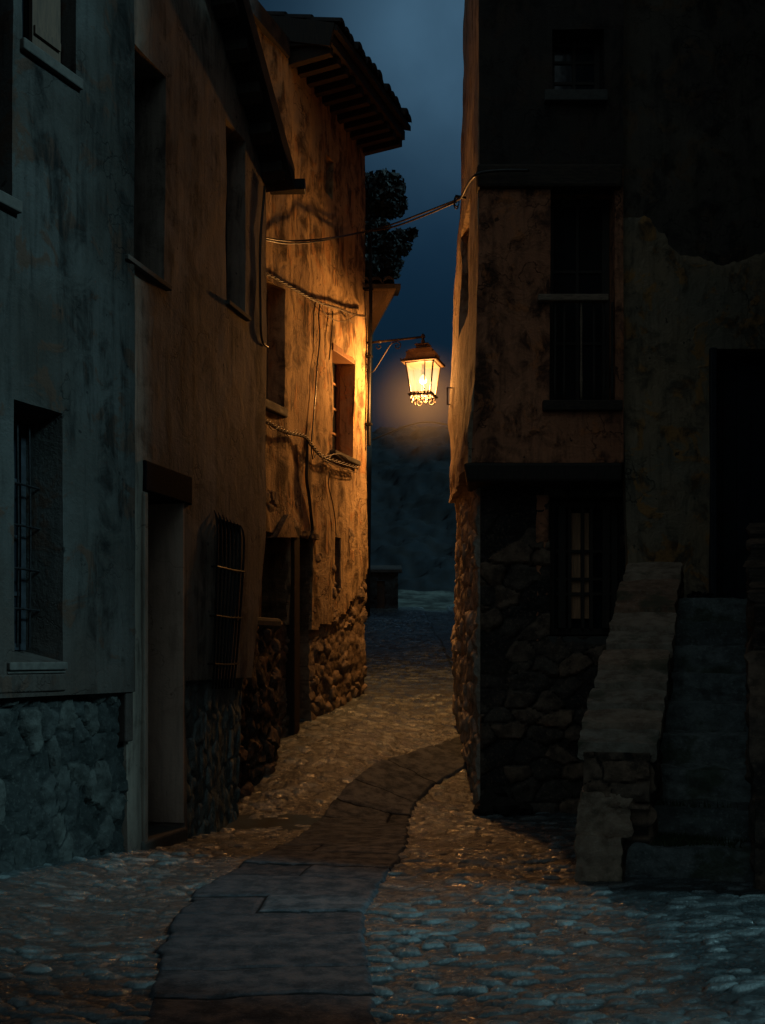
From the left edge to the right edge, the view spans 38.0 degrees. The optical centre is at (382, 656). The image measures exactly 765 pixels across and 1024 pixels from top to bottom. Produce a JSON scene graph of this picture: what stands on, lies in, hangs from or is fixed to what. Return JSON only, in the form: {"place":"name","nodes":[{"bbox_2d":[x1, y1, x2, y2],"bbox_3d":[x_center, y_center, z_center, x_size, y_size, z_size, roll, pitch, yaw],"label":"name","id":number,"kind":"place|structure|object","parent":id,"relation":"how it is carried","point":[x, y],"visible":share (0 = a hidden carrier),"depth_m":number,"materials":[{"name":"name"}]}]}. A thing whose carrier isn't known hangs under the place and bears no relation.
{"place":"outdoors","nodes":[
{"label":"outdoors","id":0,"kind":"place"},
{"bbox_2d":[143,737,466,1023],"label":"path","id":1,"kind":"structure","parent":0,"point":[274,936],"depth_m":6.70,"materials":[{"name":"grey stone"}]},
{"bbox_2d":[226,589,454,831],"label":"ground","id":2,"kind":"structure","parent":0,"point":[434,600],"depth_m":11.67,"materials":[{"name":"grey stone"}]},
{"bbox_2d":[0,0,134,873],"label":"house","id":3,"kind":"structure","parent":2,"relation":"on","point":[67,410],"depth_m":8.34,"materials":[{"name":"grey paint"}]},
{"bbox_2d":[0,190,21,213],"bbox_3d":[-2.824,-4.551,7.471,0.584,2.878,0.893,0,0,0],"label":"window sill","id":4,"kind":"structure","parent":3,"relation":"in","point":[7,201],"depth_m":7.71,"materials":[{"name":"grey stone"}]},
{"bbox_2d":[7,423,67,673],"bbox_3d":[-2.634,-0.799,8.067,0.380,1.846,0.604,0,0,24],"label":"window","id":5,"kind":"structure","parent":3,"relation":"in","point":[20,485],"depth_m":8.26,"materials":[{"name":"black wood"}]},
{"bbox_2d":[20,0,82,90],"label":"window","id":6,"kind":"structure","parent":3,"relation":"in","point":[40,40],"depth_m":8.22,"materials":[{"name":"grey wood"}]},
{"bbox_2d":[121,0,305,852],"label":"house","id":7,"kind":"structure","parent":2,"relation":"on","point":[213,157],"depth_m":10.39,"materials":[{"name":"brown paint"}]},
{"bbox_2d":[125,254,171,290],"bbox_3d":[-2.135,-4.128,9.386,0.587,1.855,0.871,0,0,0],"label":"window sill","id":8,"kind":"structure","parent":7,"relation":"in","point":[139,267],"depth_m":9.34,"materials":[{"name":"grey stone"}]},
{"bbox_2d":[207,510,245,688],"bbox_3d":[-1.661,-0.546,11.033,0.364,1.729,0.821,0,0,15],"label":"window grille","id":9,"kind":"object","parent":7,"relation":"in","point":[230,658],"depth_m":10.94,"materials":[{"name":"black metal"}]},
{"bbox_2d":[225,143,250,321],"bbox_3d":[-1.585,-4.415,11.323,0.305,1.859,0.591,0,0,15],"label":"window","id":10,"kind":"structure","parent":7,"relation":"in","point":[240,312],"depth_m":11.49,"materials":[{"name":"brown wood"}]},
{"bbox_2d":[259,186,268,347],"bbox_3d":[-1.283,-4.218,11.979,0.028,1.731,0.239,0,0,15],"label":"wall cable","id":11,"kind":"object","parent":7,"relation":"attached to","point":[260,247],"depth_m":11.89,"materials":[{"name":"rubber"}]},
{"bbox_2d":[249,0,411,736],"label":"house","id":12,"kind":"structure","parent":2,"relation":"on","point":[343,113],"depth_m":14.68,"materials":[{"name":"paint"}]},
{"bbox_2d":[266,298,287,417],"bbox_3d":[-1.486,-3.741,13.371,0.320,1.580,0.980,0,0,20],"label":"window","id":13,"kind":"structure","parent":12,"relation":"in","point":[271,407],"depth_m":13.52,"materials":[{"name":"brown wood"}]},
{"bbox_2d":[305,440,313,539],"bbox_3d":[-0.945,-2.144,14.372,0.048,1.267,0.233,0,0,20],"label":"wall cable","id":14,"kind":"object","parent":12,"relation":"attached to","point":[307,486],"depth_m":14.30,"materials":[{"name":"rubber"}]},
{"bbox_2d":[266,419,358,471],"bbox_3d":[-0.893,-2.712,14.426,0.056,0.262,3.195,0,0,20],"label":"cable bundle","id":15,"kind":"object","parent":12,"relation":"attached to","point":[277,428],"visible":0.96,"depth_m":14.41,"materials":[{"name":"black rubber"}]},
{"bbox_2d":[266,272,365,323],"bbox_3d":[-0.842,-4.722,14.563,0.040,0.494,3.423,0,0,20],"label":"cable bundle","id":16,"kind":"object","parent":12,"relation":"attached to","point":[309,297],"visible":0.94,"depth_m":14.60,"materials":[{"name":"black rubber"}]},
{"bbox_2d":[311,305,320,459],"bbox_3d":[-0.878,-3.623,14.582,0.020,2.116,0.296,0,0,20],"label":"wall cable","id":17,"kind":"object","parent":12,"relation":"attached to","point":[316,380],"depth_m":14.59,"materials":[{"name":"rubber"}]},
{"bbox_2d":[329,311,332,359],"bbox_3d":[-0.699,-4.348,15.064,0.018,0.692,0.127,0,0,20],"label":"wall cable","id":18,"kind":"object","parent":12,"relation":"attached to","point":[331,336],"depth_m":15.07,"materials":[{"name":"rubber"}]},
{"bbox_2d":[328,471,335,535],"bbox_3d":[-0.683,-2.081,15.136,0.016,0.853,0.272,0,0,20],"label":"wall cable","id":19,"kind":"object","parent":12,"relation":"attached to","point":[332,502],"depth_m":15.13,"materials":[{"name":"rubber"}]},
{"bbox_2d":[330,343,360,465],"bbox_3d":[-0.633,-3.519,15.647,0.340,1.550,0.948,0,0,20],"label":"window","id":20,"kind":"structure","parent":12,"relation":"in","point":[339,358],"depth_m":15.92,"materials":[{"name":"brown wood"}]},
{"bbox_2d":[366,334,444,405],"bbox_3d":[0.259,-4.166,16.199,1.227,1.015,0.539,0,0,17],"label":"street lamp","id":21,"kind":"object","parent":12,"relation":"attached to","point":[422,356],"visible":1,"depth_m":16.02,"materials":[{"name":"metal"}]},
{"bbox_2d":[365,276,400,341],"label":"house","id":22,"kind":"structure","parent":2,"relation":"on","point":[386,290],"depth_m":17.86,"materials":[{"name":"paint"}]},
{"bbox_2d":[370,565,401,608],"bbox_3d":[-0.024,-2.009,34.240,1.229,1.723,1.720,0,0,0],"label":"stone hut","id":23,"kind":"object","parent":2,"relation":"on","point":[383,594],"visible":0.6,"depth_m":33.48,"materials":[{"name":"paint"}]},
{"bbox_2d":[377,581,384,607],"bbox_3d":[-0.048,-1.719,33.665,0.239,1.143,0.050,0,0,0],"label":"door","id":24,"kind":"structure","parent":23,"relation":"in","point":[380,584],"depth_m":33.64,"materials":[{"name":"brown wood"}]},
{"bbox_2d":[365,168,418,616],"bbox_3d":[-0.339,-6.731,30.112,2.415,12.677,1.958,0,0,35],"label":"pine tree","id":25,"kind":"object","parent":2,"relation":"on","point":[385,191],"visible":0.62,"depth_m":29.58,"materials":[{"name":"green plant"}]},
{"bbox_2d":[447,0,764,813],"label":"house","id":26,"kind":"structure","parent":2,"relation":"on","point":[535,402],"depth_m":12.13,"materials":[{"name":"stone"}]},
{"bbox_2d":[372,421,447,439],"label":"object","id":27,"kind":"object","parent":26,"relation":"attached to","point":[407,426],"visible":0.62,"depth_m":29.98,"materials":[{"name":"rubber"}]},
{"bbox_2d":[453,195,465,208],"bbox_3d":[0.954,-5.501,13.457,0.190,0.135,0.142,0,0,0],"label":"cable clamp","id":28,"kind":"object","parent":26,"relation":"attached to","point":[455,197],"visible":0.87,"depth_m":13.43,"materials":[{"name":"metal"}]},
{"bbox_2d":[266,199,455,241],"bbox_3d":[-0.257,-5.511,14.530,2.321,1.134,2.762,0,0,0],"label":"overhead cable","id":29,"kind":"object","parent":28,"relation":"attached to","point":[408,218],"visible":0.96,"depth_m":14.29,"materials":[{"name":"rubber"}]},
{"bbox_2d":[266,201,457,243],"bbox_3d":[-0.253,-5.496,14.536,2.327,1.154,2.773,0,0,0],"label":"overhead cable","id":30,"kind":"object","parent":28,"relation":"attached to","point":[414,219],"visible":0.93,"depth_m":14.24,"materials":[{"name":"rubber"}]},
{"bbox_2d":[456,169,529,200],"bbox_3d":[0.984,-5.292,12.456,0.532,0.446,1.840,0,0,-21],"label":"overhead cable","id":31,"kind":"object","parent":26,"relation":"attached to","point":[488,171],"visible":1,"depth_m":11.70,"materials":[{"name":"rubber"}]},
{"bbox_2d":[544,41,607,104],"bbox_3d":[2.053,-6.285,11.945,0.666,0.796,0.370,0,0,0],"label":"window","id":32,"kind":"structure","parent":26,"relation":"in","point":[575,64],"depth_m":12.09,"materials":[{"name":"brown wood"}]},
{"bbox_2d":[541,501,616,644],"bbox_3d":[2.246,-0.930,12.370,1.020,1.615,0.300,0,0,0],"label":"window","id":33,"kind":"structure","parent":26,"relation":"in","point":[582,534],"depth_m":12.46,"materials":[{"name":"brown wood"}]},
{"bbox_2d":[537,200,622,411],"bbox_3d":[2.100,-3.796,11.975,0.901,2.373,0.410,0,0,0],"label":"window","id":34,"kind":"structure","parent":26,"relation":"in","point":[578,298],"depth_m":12.16,"materials":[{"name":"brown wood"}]},
{"bbox_2d":[625,598,753,882],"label":"stone staircase","id":35,"kind":"structure","parent":2,"relation":"on","point":[703,743],"depth_m":9.00,"materials":[{"name":"grey stone"}]},
{"bbox_2d":[686,589,714,597],"bbox_3d":[3.358,-0.577,11.754,0.414,0.277,0.329,0,0,0],"label":"wall plant","id":36,"kind":"object","parent":35,"relation":"on","point":[699,594],"depth_m":11.71,"materials":[{"name":"green plant"}]},
{"bbox_2d":[615,0,764,598],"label":"house","id":37,"kind":"structure","parent":2,"relation":"on","point":[692,482],"depth_m":12.02,"materials":[{"name":"paint"}]},
{"bbox_2d":[717,360,764,598],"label":"door","id":38,"kind":"structure","parent":37,"relation":"in","point":[740,383],"depth_m":12.28,"materials":[{"name":"brown wood"}]},
{"bbox_2d":[258,0,464,431],"label":"sky","id":39,"kind":"structure","parent":0,"point":[416,46],"materials":[{"name":"blue"}]},
{"bbox_2d":[0,606,764,1023],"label":"street","id":40,"kind":"structure","parent":0,"point":[494,918],"depth_m":6.96,"materials":[{"name":"grey stone"}]},
{"bbox_2d":[237,617,281,803],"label":"stone wall","id":41,"kind":"structure","parent":40,"relation":"on","point":[261,731],"depth_m":12.52,"materials":[{"name":"brown stone"}]},
{"bbox_2d":[573,562,683,881],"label":"stair parapet","id":42,"kind":"structure","parent":40,"relation":"on","point":[620,753],"depth_m":8.45,"materials":[{"name":"stone"}]},
{"bbox_2d":[743,522,764,890],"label":"cheek wall","id":43,"kind":"structure","parent":40,"relation":"on","point":[754,657],"depth_m":8.11,"materials":[{"name":"stone"}]},
{"bbox_2d":[371,425,456,591],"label":"hill","id":44,"kind":"structure","parent":0,"point":[413,523],"depth_m":45.60,"materials":[{"name":"blue"}]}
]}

